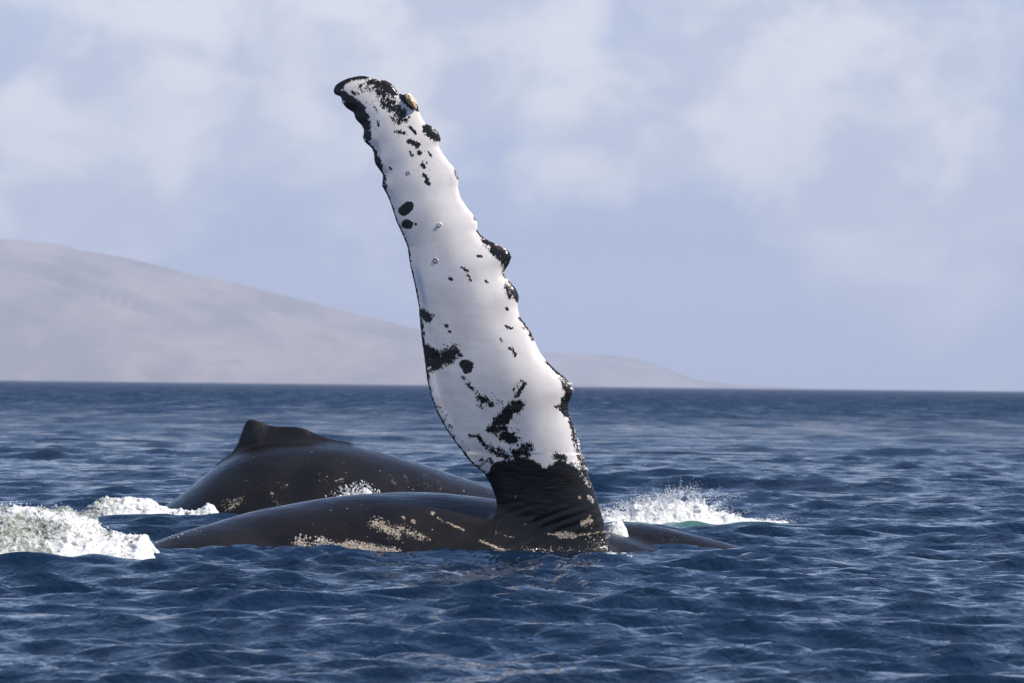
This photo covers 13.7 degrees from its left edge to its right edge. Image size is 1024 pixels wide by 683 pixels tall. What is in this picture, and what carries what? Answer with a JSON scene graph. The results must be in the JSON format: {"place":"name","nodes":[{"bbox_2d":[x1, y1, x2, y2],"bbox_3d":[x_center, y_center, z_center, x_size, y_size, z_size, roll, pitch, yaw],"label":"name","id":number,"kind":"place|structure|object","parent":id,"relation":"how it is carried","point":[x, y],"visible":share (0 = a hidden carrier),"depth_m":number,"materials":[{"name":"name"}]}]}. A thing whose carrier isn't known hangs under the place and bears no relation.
{"place":"outdoors","nodes":[
{"label":"outdoors","id":0,"kind":"place"},
{"bbox_2d":[0,239,605,386],"bbox_3d":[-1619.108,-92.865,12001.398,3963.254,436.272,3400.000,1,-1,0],"label":"hill","id":1,"kind":"structure","parent":0,"point":[67,313],"depth_m":10817.68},
{"bbox_2d":[0,380,1023,682],"bbox_3d":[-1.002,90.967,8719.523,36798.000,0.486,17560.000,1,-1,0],"label":"sea","id":2,"kind":"structure","parent":0,"point":[894,554],"depth_m":35.14,"materials":[{"name":"liquid"}]},
{"bbox_2d":[0,500,159,559],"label":"white water","id":3,"kind":"structure","parent":2,"relation":"on","point":[68,531],"depth_m":36.35,"materials":[{"name":"liquid"}]},
{"bbox_2d":[79,496,218,516],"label":"white water","id":4,"kind":"structure","parent":2,"relation":"on","point":[105,505],"depth_m":45.54,"materials":[{"name":"liquid"}]},
{"bbox_2d":[166,419,495,514],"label":"humpback whale","id":5,"kind":"object","parent":2,"relation":"in","point":[260,466],"visible":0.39,"depth_m":48.59},
{"bbox_2d":[325,480,380,496],"bbox_3d":[-1.472,1.513,38.983,0.788,0.501,0.709,1,-1,0],"label":"splash","id":6,"kind":"object","parent":2,"relation":"on","point":[366,490],"visible":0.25,"depth_m":38.95,"materials":[{"name":"liquid"}]},
{"bbox_2d":[152,76,737,554],"bbox_3d":[-1.002,0.130,38.188,7.197,5.000,2.744,1,-1,0],"label":"humpback whale","id":7,"kind":"object","parent":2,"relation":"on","point":[500,388],"visible":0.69,"depth_m":37.92},
{"bbox_2d":[606,521,627,536],"bbox_3d":[0.938,1.879,38.728,0.475,0.498,0.886,1,-1,0],"label":"splash","id":8,"kind":"object","parent":2,"relation":"on","point":[618,527],"visible":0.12,"depth_m":38.60,"materials":[{"name":"liquid"}]},
{"bbox_2d":[601,480,797,523],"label":"splash","id":9,"kind":"object","parent":2,"relation":"on","point":[658,512],"visible":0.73,"depth_m":47.38,"materials":[{"name":"liquid"}]},
{"bbox_2d":[0,0,1023,390],"label":"sky","id":10,"kind":"structure","parent":0,"point":[814,194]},
{"bbox_2d":[540,352,811,388],"bbox_3d":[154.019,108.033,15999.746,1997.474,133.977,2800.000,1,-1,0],"label":"hill","id":11,"kind":"structure","parent":0,"point":[610,371],"depth_m":15009.11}
]}

